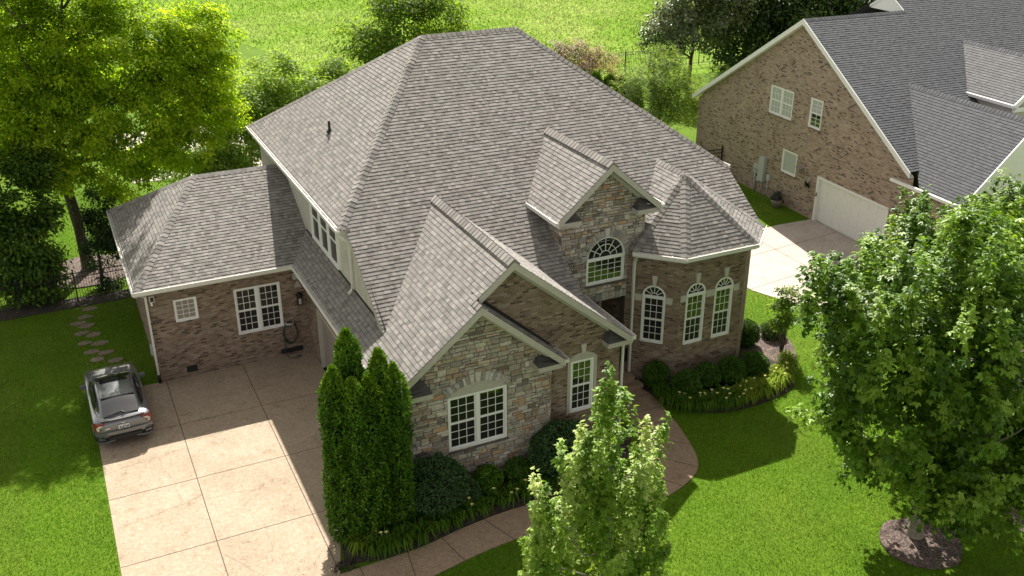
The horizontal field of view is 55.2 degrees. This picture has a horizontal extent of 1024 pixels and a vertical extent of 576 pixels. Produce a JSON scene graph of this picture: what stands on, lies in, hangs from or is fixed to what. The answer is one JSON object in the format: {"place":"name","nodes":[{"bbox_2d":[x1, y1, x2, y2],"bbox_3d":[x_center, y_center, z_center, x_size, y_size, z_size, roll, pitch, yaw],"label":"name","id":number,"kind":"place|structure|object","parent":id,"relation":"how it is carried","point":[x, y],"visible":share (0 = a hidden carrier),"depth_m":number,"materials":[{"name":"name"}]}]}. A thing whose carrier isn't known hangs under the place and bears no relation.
{"place":"outdoors","nodes":[
{"label":"outdoors","id":0,"kind":"place"},
{"bbox_2d":[116,126,261,183],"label":"patio","id":1,"kind":"structure","parent":0,"point":[175,173],"depth_m":59.41,"materials":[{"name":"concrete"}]},
{"bbox_2d":[99,350,340,575],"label":"driveway","id":2,"kind":"structure","parent":0,"point":[219,472],"depth_m":29.98,"materials":[{"name":"concrete"}]},
{"bbox_2d":[80,362,153,443],"bbox_3d":[-13.428,3.609,33.187,2.100,1.393,4.597,-12,28,-24],"label":"parked car","id":3,"kind":"object","parent":2,"relation":"on","point":[119,407],"visible":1,"depth_m":31.84,"materials":[{"name":"grey paint"}]},
{"bbox_2d":[125,0,814,79],"bbox_3d":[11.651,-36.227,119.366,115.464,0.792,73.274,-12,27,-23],"label":"meadow grass","id":4,"kind":"structure","parent":0,"point":[524,2],"depth_m":101.85,"materials":[{"name":"green plant"}]},
{"bbox_2d":[0,0,1023,575],"bbox_3d":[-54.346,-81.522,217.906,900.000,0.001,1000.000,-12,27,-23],"label":"lawn","id":5,"kind":"structure","parent":0,"point":[78,394],"depth_m":29.91,"materials":[{"name":"green plant"}]},
{"bbox_2d":[0,135,77,309],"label":"broadleaf tree","id":6,"kind":"object","parent":5,"relation":"on","point":[24,255],"visible":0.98,"depth_m":39.78,"materials":[{"name":"green plant"}]},
{"bbox_2d":[0,265,128,313],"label":"iron fence","id":7,"kind":"object","parent":5,"relation":"on","point":[77,298],"visible":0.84,"depth_m":40.95,"materials":[{"name":"black metal"}]},
{"bbox_2d":[0,290,131,321],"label":"mulch bed","id":8,"kind":"object","parent":5,"relation":"on","point":[73,303],"visible":0.66,"depth_m":40.97,"materials":[{"name":"brown soil"}]},
{"bbox_2d":[57,254,124,288],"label":"mulch bed","id":9,"kind":"object","parent":5,"relation":"on","point":[76,264],"visible":0.13,"depth_m":43.99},
{"bbox_2d":[0,0,254,270],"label":"ash tree","id":10,"kind":"object","parent":9,"relation":"on","point":[59,86],"visible":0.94,"depth_m":41.44,"materials":[{"name":"green plant"}]},
{"bbox_2d":[73,186,125,292],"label":"holly tree","id":11,"kind":"object","parent":5,"relation":"on","point":[103,239],"visible":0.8,"depth_m":41.34,"materials":[{"name":"green plant"}]},
{"bbox_2d":[135,123,258,185],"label":"broadleaf tree","id":12,"kind":"object","parent":5,"relation":"on","point":[219,164],"visible":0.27,"depth_m":47.61,"materials":[{"name":"green plant"}]},
{"bbox_2d":[206,65,300,167],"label":"broadleaf tree","id":13,"kind":"object","parent":5,"relation":"on","point":[252,146],"visible":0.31,"depth_m":48.59,"materials":[{"name":"green plant"}]},
{"bbox_2d":[235,48,334,112],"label":"broadleaf tree","id":14,"kind":"object","parent":5,"relation":"on","point":[309,86],"visible":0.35,"depth_m":50.02,"materials":[{"name":"green plant"}]},
{"bbox_2d":[305,49,362,90],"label":"broadleaf tree","id":15,"kind":"object","parent":5,"relation":"on","point":[334,63],"visible":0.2,"depth_m":52.32,"materials":[{"name":"green plant"}]},
{"bbox_2d":[325,0,482,71],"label":"broadleaf tree","id":16,"kind":"object","parent":5,"relation":"on","point":[366,49],"visible":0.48,"depth_m":57.85,"materials":[{"name":"green plant"}]},
{"bbox_2d":[106,27,766,478],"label":"brick house","id":17,"kind":"structure","parent":5,"relation":"on","point":[500,247],"depth_m":33.74,"materials":[{"name":"grey"}]},
{"bbox_2d":[173,296,200,324],"bbox_3d":[-11.548,0.782,34.689,0.870,0.935,0.140,-12,27,-23],"label":"window","id":18,"kind":"structure","parent":17,"relation":"in","point":[185,309],"depth_m":34.70,"materials":[{"name":"white paint"}]},
{"bbox_2d":[233,282,283,336],"bbox_3d":[-9.271,0.770,35.890,1.740,1.895,0.140,-12,27,-23],"label":"window","id":19,"kind":"structure","parent":17,"relation":"in","point":[259,307],"depth_m":35.92,"materials":[{"name":"white paint"}]},
{"bbox_2d":[283,320,301,357],"bbox_3d":[-8.243,1.901,36.714,0.559,1.449,0.504,9,26,19],"label":"garden hose","id":20,"kind":"object","parent":17,"relation":"hanging from","point":[284,327],"visible":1,"depth_m":36.67,"materials":[{"name":"green rubber"}]},
{"bbox_2d":[309,204,319,246],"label":"window","id":21,"kind":"structure","parent":17,"relation":"in","point":[313,214],"depth_m":34.72,"materials":[{"name":"white paint"}]},
{"bbox_2d":[317,213,328,257],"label":"window","id":22,"kind":"structure","parent":17,"relation":"in","point":[322,224],"depth_m":33.83,"materials":[{"name":"white paint"}]},
{"bbox_2d":[326,224,340,269],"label":"window","id":23,"kind":"structure","parent":17,"relation":"in","point":[333,240],"depth_m":32.81,"materials":[{"name":"white paint"}]},
{"bbox_2d":[316,308,356,370],"bbox_3d":[-5.892,2.756,33.759,0.172,2.430,4.970,-12,27,-23],"label":"garage door","id":24,"kind":"structure","parent":17,"relation":"in","point":[327,338],"depth_m":35.41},
{"bbox_2d":[447,385,508,454],"bbox_3d":[-1.016,3.874,28.971,1.970,1.895,0.140,-12,27,-23],"label":"window","id":25,"kind":"structure","parent":17,"relation":"in","point":[475,419],"depth_m":29.00,"materials":[{"name":"white paint"}]},
{"bbox_2d":[568,357,593,415],"bbox_3d":[2.176,3.070,30.755,0.900,1.915,0.140,-12,27,-23],"label":"window","id":26,"kind":"structure","parent":17,"relation":"in","point":[581,376],"depth_m":30.79,"materials":[{"name":"white paint"}]},
{"bbox_2d":[585,237,624,288],"bbox_3d":[3.173,-0.935,33.313,1.580,1.775,0.140,-12,27,-23],"label":"window","id":27,"kind":"structure","parent":17,"relation":"in","point":[605,261],"depth_m":33.37,"materials":[{"name":"white paint"}]},
{"bbox_2d":[638,286,665,346],"bbox_3d":[4.923,0.949,34.199,0.732,2.285,0.732,-12,27,-23],"label":"window","id":28,"kind":"structure","parent":17,"relation":"in","point":[653,297],"depth_m":34.24,"materials":[{"name":"white paint"}]},
{"bbox_2d":[681,283,705,347],"bbox_3d":[6.353,0.902,34.163,0.880,2.395,0.140,-12,27,-23],"label":"window","id":29,"kind":"structure","parent":17,"relation":"in","point":[695,298],"depth_m":34.22,"materials":[{"name":"white paint"}]},
{"bbox_2d":[709,277,733,340],"bbox_3d":[7.425,0.687,34.631,0.860,2.385,0.140,-12,27,-23],"label":"window","id":30,"kind":"structure","parent":17,"relation":"in","point":[724,287],"depth_m":34.69,"materials":[{"name":"white paint"}]},
{"bbox_2d":[326,427,630,563],"bbox_3d":[-0.531,5.886,29.872,10.450,0.055,3.850,-12,27,-23],"label":"mulch bed","id":31,"kind":"object","parent":5,"relation":"on","point":[497,509],"visible":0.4,"depth_m":28.11,"materials":[{"name":"brown soil"}]},
{"bbox_2d":[317,556,371,575],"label":"daylily","id":32,"kind":"object","parent":31,"relation":"on","point":[344,563],"visible":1,"depth_m":26.32,"materials":[{"name":"green plant"}]},
{"bbox_2d":[315,363,381,545],"bbox_3d":[-4.394,4.513,26.302,1.717,5.632,1.223,2,25,4],"label":"arborvitae","id":33,"kind":"object","parent":31,"relation":"on","point":[343,420],"visible":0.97,"depth_m":25.95,"materials":[{"name":"green plant"}]},
{"bbox_2d":[332,326,365,382],"bbox_3d":[-4.308,3.894,26.765,1.205,6.382,1.188,21,32,38],"label":"arborvitae","id":34,"kind":"object","parent":31,"relation":"on","point":[347,357],"visible":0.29,"depth_m":25.57,"materials":[{"name":"green plant"}]},
{"bbox_2d":[337,532,363,549],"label":"daylily","id":35,"kind":"object","parent":31,"relation":"on","point":[350,539],"visible":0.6,"depth_m":26.92,"materials":[{"name":"green plant"}]},
{"bbox_2d":[339,531,382,558],"bbox_3d":[-4.215,6.982,26.906,1.010,0.486,0.982,15,29,29],"label":"daylily","id":36,"kind":"object","parent":31,"relation":"on","point":[360,540],"visible":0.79,"depth_m":26.78,"materials":[{"name":"green plant"}]},
{"bbox_2d":[351,532,388,564],"bbox_3d":[-3.826,7.032,26.762,1.150,0.515,1.109,5,25,10],"label":"daylily","id":37,"kind":"object","parent":31,"relation":"on","point":[373,547],"visible":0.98,"depth_m":26.63,"materials":[{"name":"green plant"}]},
{"bbox_2d":[359,347,418,533],"bbox_3d":[-3.528,4.217,26.746,1.855,5.856,1.364,-12,27,-23],"label":"arborvitae","id":38,"kind":"object","parent":31,"relation":"on","point":[390,431],"visible":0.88,"depth_m":26.34,"materials":[{"name":"green plant"}]},
{"bbox_2d":[373,526,410,559],"bbox_3d":[-3.389,6.967,26.874,1.051,0.537,1.128,11,27,23],"label":"daylily","id":39,"kind":"object","parent":31,"relation":"on","point":[386,533],"visible":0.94,"depth_m":26.77,"materials":[{"name":"green plant"}]},
{"bbox_2d":[386,522,421,551],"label":"daylily","id":40,"kind":"object","parent":31,"relation":"on","point":[403,533],"visible":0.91,"depth_m":26.99,"materials":[{"name":"green plant"}]},
{"bbox_2d":[396,517,440,552],"bbox_3d":[-2.575,6.772,27.306,1.208,0.523,1.252,-18,30,-33],"label":"daylily","id":41,"kind":"object","parent":31,"relation":"on","point":[420,528],"visible":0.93,"depth_m":27.21,"materials":[{"name":"green plant"}]},
{"bbox_2d":[412,508,452,537],"bbox_3d":[-2.159,6.578,27.734,1.208,0.510,1.252,15,29,30],"label":"daylily","id":42,"kind":"object","parent":31,"relation":"on","point":[437,521],"visible":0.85,"depth_m":27.59,"materials":[{"name":"green plant"}]},
{"bbox_2d":[409,451,470,518],"bbox_3d":[-2.215,5.689,28.232,2.122,1.927,1.954,-12,27,-23],"label":"yew bush","id":43,"kind":"object","parent":31,"relation":"on","point":[440,483],"visible":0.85,"depth_m":27.71,"materials":[{"name":"green plant"}]},
{"bbox_2d":[437,506,468,529],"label":"daylily","id":44,"kind":"object","parent":31,"relation":"on","point":[454,521],"visible":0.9,"depth_m":27.75,"materials":[{"name":"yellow plant"}]},
{"bbox_2d":[447,497,482,528],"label":"daylily","id":45,"kind":"object","parent":31,"relation":"on","point":[464,511],"visible":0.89,"depth_m":28.04,"materials":[{"name":"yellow plant"}]},
{"bbox_2d":[457,478,481,506],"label":"yew bush","id":46,"kind":"object","parent":31,"relation":"on","point":[473,493],"visible":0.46,"depth_m":28.53,"materials":[{"name":"green plant"}]},
{"bbox_2d":[468,495,498,515],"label":"daylily","id":47,"kind":"object","parent":31,"relation":"on","point":[483,506],"visible":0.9,"depth_m":28.34,"materials":[{"name":"green plant"}]},
{"bbox_2d":[471,463,504,494],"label":"boxwood","id":48,"kind":"object","parent":31,"relation":"on","point":[488,476],"visible":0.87,"depth_m":29.03,"materials":[{"name":"green plant"}]},
{"bbox_2d":[481,486,511,508],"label":"daylily","id":49,"kind":"object","parent":31,"relation":"on","point":[496,497],"visible":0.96,"depth_m":28.66,"materials":[{"name":"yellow plant"}]},
{"bbox_2d":[497,481,526,507],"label":"daylily","id":50,"kind":"object","parent":31,"relation":"on","point":[512,492],"visible":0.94,"depth_m":28.82,"materials":[{"name":"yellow plant"}]},
{"bbox_2d":[502,455,534,483],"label":"boxwood","id":51,"kind":"object","parent":31,"relation":"on","point":[515,468],"visible":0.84,"depth_m":29.48,"materials":[{"name":"green plant"}]},
{"bbox_2d":[509,477,537,503],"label":"daylily","id":52,"kind":"object","parent":31,"relation":"on","point":[525,486],"visible":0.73,"depth_m":29.01,"materials":[{"name":"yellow plant"}]},
{"bbox_2d":[527,418,594,480],"bbox_3d":[1.543,4.914,29.860,2.282,1.956,2.002,-12,27,-23],"label":"yew bush","id":53,"kind":"object","parent":31,"relation":"on","point":[543,450],"visible":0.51,"depth_m":29.38,"materials":[{"name":"green plant"}]},
{"bbox_2d":[336,388,697,575],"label":"walkway","id":54,"kind":"structure","parent":5,"relation":"on","point":[451,550],"depth_m":27.76,"materials":[{"name":"concrete"}]},
{"bbox_2d":[546,33,627,81],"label":"smoke tree","id":55,"kind":"object","parent":5,"relation":"on","point":[591,61],"visible":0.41,"depth_m":66.26,"materials":[{"name":"beige plant"}]},
{"bbox_2d":[516,360,673,575],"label":"maple tree","id":56,"kind":"object","parent":5,"relation":"on","point":[608,496],"visible":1,"depth_m":19.06,"materials":[{"name":"green plant"}]},
{"bbox_2d":[603,73,617,90],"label":"arborvitae","id":57,"kind":"object","parent":5,"relation":"on","point":[608,77],"visible":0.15,"depth_m":61.15,"materials":[{"name":"green plant"}]},
{"bbox_2d":[571,42,743,71],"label":"iron fence","id":58,"kind":"object","parent":5,"relation":"on","point":[625,52],"visible":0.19,"depth_m":81.06,"materials":[{"name":"black metal"}]},
{"bbox_2d":[609,39,707,129],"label":"willow shrub","id":59,"kind":"object","parent":5,"relation":"on","point":[658,103],"visible":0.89,"depth_m":59.93,"materials":[{"name":"green plant"}]},
{"bbox_2d":[632,0,758,90],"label":"broadleaf tree","id":60,"kind":"object","parent":5,"relation":"on","point":[678,23],"visible":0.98,"depth_m":70.93,"materials":[{"name":"green plant"}]},
{"bbox_2d":[635,352,794,412],"bbox_3d":[7.328,3.388,35.204,5.829,0.055,3.800,-12,27,-23],"label":"mulch bed","id":61,"kind":"object","parent":5,"relation":"on","point":[750,404],"visible":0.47,"depth_m":34.21,"materials":[{"name":"brown soil"}]},
{"bbox_2d":[642,360,669,388],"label":"boxwood","id":62,"kind":"object","parent":61,"relation":"on","point":[654,371],"visible":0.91,"depth_m":34.48,"materials":[{"name":"green plant"}]},
{"bbox_2d":[647,381,671,398],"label":"daylily","id":63,"kind":"object","parent":61,"relation":"on","point":[661,386],"visible":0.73,"depth_m":34.17,"materials":[{"name":"green plant"}]},
{"bbox_2d":[651,387,681,406],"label":"daylily","id":64,"kind":"object","parent":61,"relation":"on","point":[666,396],"visible":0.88,"depth_m":33.68,"materials":[{"name":"green plant"}]},
{"bbox_2d":[663,390,689,410],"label":"daylily","id":65,"kind":"object","parent":61,"relation":"on","point":[673,399],"visible":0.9,"depth_m":33.48,"materials":[{"name":"green plant"}]},
{"bbox_2d":[672,391,699,411],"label":"daylily","id":66,"kind":"object","parent":61,"relation":"on","point":[683,402],"visible":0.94,"depth_m":33.38,"materials":[{"name":"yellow plant"}]},
{"bbox_2d":[671,368,702,394],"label":"boxwood","id":67,"kind":"object","parent":61,"relation":"on","point":[687,381],"visible":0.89,"depth_m":33.79,"materials":[{"name":"green plant"}]},
{"bbox_2d":[685,392,708,411],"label":"daylily","id":68,"kind":"object","parent":61,"relation":"on","point":[696,405],"visible":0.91,"depth_m":33.31,"materials":[{"name":"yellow plant"}]},
{"bbox_2d":[694,390,718,412],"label":"daylily","id":69,"kind":"object","parent":61,"relation":"on","point":[706,405],"visible":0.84,"depth_m":33.32,"materials":[{"name":"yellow plant"}]},
{"bbox_2d":[693,361,721,389],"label":"boxwood","id":70,"kind":"object","parent":61,"relation":"on","point":[709,373],"visible":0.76,"depth_m":34.37,"materials":[{"name":"green plant"}]},
{"bbox_2d":[698,389,728,411],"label":"daylily","id":71,"kind":"object","parent":61,"relation":"on","point":[713,400],"visible":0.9,"depth_m":33.37,"materials":[{"name":"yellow plant"}]},
{"bbox_2d":[710,389,734,412],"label":"daylily","id":72,"kind":"object","parent":61,"relation":"on","point":[724,400],"visible":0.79,"depth_m":33.40,"materials":[{"name":"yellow plant"}]},
{"bbox_2d":[718,354,746,384],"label":"boxwood","id":73,"kind":"object","parent":61,"relation":"on","point":[732,369],"visible":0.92,"depth_m":34.65,"materials":[{"name":"green plant"}]},
{"bbox_2d":[720,384,744,409],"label":"daylily","id":74,"kind":"object","parent":61,"relation":"on","point":[730,396],"visible":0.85,"depth_m":33.56,"materials":[{"name":"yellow plant"}]},
{"bbox_2d":[723,389,751,407],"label":"daylily","id":75,"kind":"object","parent":61,"relation":"on","point":[740,397],"visible":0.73,"depth_m":33.62,"materials":[{"name":"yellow plant"}]},
{"bbox_2d":[732,378,754,394],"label":"daylily","id":76,"kind":"object","parent":61,"relation":"on","point":[745,384],"visible":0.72,"depth_m":34.31,"materials":[{"name":"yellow plant"}]},
{"bbox_2d":[734,387,754,404],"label":"daylily","id":77,"kind":"object","parent":61,"relation":"on","point":[747,395],"visible":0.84,"depth_m":33.72,"materials":[{"name":"green plant"}]},
{"bbox_2d":[741,387,761,402],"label":"daylily","id":78,"kind":"object","parent":61,"relation":"on","point":[755,395],"visible":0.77,"depth_m":33.85,"materials":[{"name":"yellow plant"}]},
{"bbox_2d":[741,351,770,378],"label":"boxwood","id":79,"kind":"object","parent":61,"relation":"on","point":[757,362],"visible":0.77,"depth_m":35.01,"materials":[{"name":"green plant"}]},
{"bbox_2d":[749,382,771,401],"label":"daylily","id":80,"kind":"object","parent":61,"relation":"on","point":[761,389],"visible":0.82,"depth_m":33.99,"materials":[{"name":"green plant"}]},
{"bbox_2d":[753,377,776,399],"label":"daylily","id":81,"kind":"object","parent":61,"relation":"on","point":[767,389],"visible":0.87,"depth_m":34.16,"materials":[{"name":"green plant"}]},
{"bbox_2d":[757,376,782,393],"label":"daylily","id":82,"kind":"object","parent":61,"relation":"on","point":[764,378],"visible":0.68,"depth_m":34.38,"materials":[{"name":"green plant"}]},
{"bbox_2d":[766,370,789,390],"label":"daylily","id":83,"kind":"object","parent":61,"relation":"on","point":[780,376],"visible":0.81,"depth_m":34.73,"materials":[{"name":"green plant"}]},
{"bbox_2d":[776,362,800,375],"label":"daylily","id":84,"kind":"object","parent":61,"relation":"on","point":[784,369],"visible":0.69,"depth_m":35.34,"materials":[{"name":"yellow plant"}]},
{"bbox_2d":[689,0,799,71],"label":"woodland tree","id":85,"kind":"object","parent":5,"relation":"on","point":[751,44],"visible":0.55,"depth_m":75.57,"materials":[{"name":"green plant"}]},
{"bbox_2d":[740,325,795,372],"bbox_3d":[9.801,2.229,37.676,2.359,0.060,4.578,-12,27,-23],"label":"mulch bed","id":86,"kind":"object","parent":5,"relation":"on","point":[768,348],"visible":0.23,"depth_m":37.46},
{"bbox_2d":[740,318,760,347],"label":"boxwood","id":87,"kind":"object","parent":86,"relation":"on","point":[750,336],"visible":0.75,"depth_m":37.19,"materials":[{"name":"green plant"}]},
{"bbox_2d":[760,320,785,340],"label":"boxwood","id":88,"kind":"object","parent":86,"relation":"on","point":[767,332],"visible":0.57,"depth_m":37.96,"materials":[{"name":"green plant"}]},
{"bbox_2d":[762,283,799,352],"bbox_3d":[10.022,1.230,36.521,1.317,2.813,1.405,10,27,20],"label":"crape myrtle","id":89,"kind":"object","parent":86,"relation":"on","point":[786,317],"visible":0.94,"depth_m":36.18,"materials":[{"name":"green plant"}]},
{"bbox_2d":[776,352,802,370],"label":"daylily","id":90,"kind":"object","parent":86,"relation":"on","point":[787,358],"visible":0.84,"depth_m":35.81,"materials":[{"name":"green plant"}]},
{"bbox_2d":[770,190,783,207],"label":"flower pot","id":91,"kind":"object","parent":5,"relation":"on","point":[776,199],"visible":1,"depth_m":51.34,"materials":[{"name":"beige ceramic"}]},
{"bbox_2d":[764,0,872,38],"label":"woodland tree","id":92,"kind":"object","parent":5,"relation":"on","point":[811,8],"visible":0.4,"depth_m":73.41,"materials":[{"name":"green plant"}]},
{"bbox_2d":[823,0,873,15],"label":"woodland tree","id":93,"kind":"object","parent":5,"relation":"on","point":[852,8],"visible":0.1,"depth_m":72.50,"materials":[{"name":"green plant"}]},
{"bbox_2d":[879,517,961,569],"bbox_3d":[11.403,7.078,27.240,2.333,0.070,2.181,-12,27,-23],"label":"mulch bed","id":94,"kind":"object","parent":5,"relation":"on","point":[930,550],"visible":0.81,"depth_m":27.03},
{"bbox_2d":[786,206,1023,553],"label":"maple tree","id":95,"kind":"object","parent":94,"relation":"on","point":[978,400],"visible":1,"depth_m":24.00,"materials":[{"name":"green plant"}]},
{"bbox_2d":[848,184,1023,406],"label":"maple tree","id":96,"kind":"object","parent":5,"relation":"on","point":[914,229],"visible":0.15,"depth_m":30.96,"materials":[{"name":"green plant"}]},
{"bbox_2d":[971,168,1023,287],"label":"maple tree","id":97,"kind":"object","parent":5,"relation":"on","point":[1013,191],"visible":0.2,"depth_m":35.02,"materials":[{"name":"green plant"}]},
{"bbox_2d":[1004,506,1023,533],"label":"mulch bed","id":98,"kind":"object","parent":5,"relation":"on","point":[1013,513],"visible":0.31,"depth_m":28.17,"materials":[{"name":"brown soil"}]},
{"bbox_2d":[527,473,559,498],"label":"daylily","id":99,"kind":"object","parent":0,"point":[541,477],"visible":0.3,"depth_m":29.24,"materials":[{"name":"green plant"}]},
{"bbox_2d":[538,471,561,490],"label":"daylily","id":100,"kind":"object","parent":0,"point":[556,481],"visible":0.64,"depth_m":29.31,"materials":[{"name":"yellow plant"}]},
{"bbox_2d":[692,0,1023,252],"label":"brick house","id":101,"kind":"structure","parent":0,"point":[846,125],"depth_m":47.52,"materials":[{"name":"brown brick"}]},
{"bbox_2d":[768,85,793,121],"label":"window","id":102,"kind":"structure","parent":101,"relation":"in","point":[781,99],"depth_m":50.70,"materials":[{"name":"white paint"}]},
{"bbox_2d":[779,148,797,178],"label":"window","id":103,"kind":"structure","parent":101,"relation":"in","point":[789,159],"depth_m":50.94,"materials":[{"name":"white glass"}]},
{"bbox_2d":[806,97,823,132],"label":"window","id":104,"kind":"structure","parent":101,"relation":"in","point":[816,107],"depth_m":48.38,"materials":[{"name":"white paint"}]},
{"bbox_2d":[812,176,888,246],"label":"garage door","id":105,"kind":"structure","parent":101,"relation":"in","point":[843,210],"depth_m":47.56,"materials":[{"name":"white paint"}]},
{"bbox_2d":[747,219,1023,385],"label":"neighbour driveway","id":106,"kind":"structure","parent":0,"point":[779,256],"depth_m":46.02,"materials":[{"name":"concrete"}]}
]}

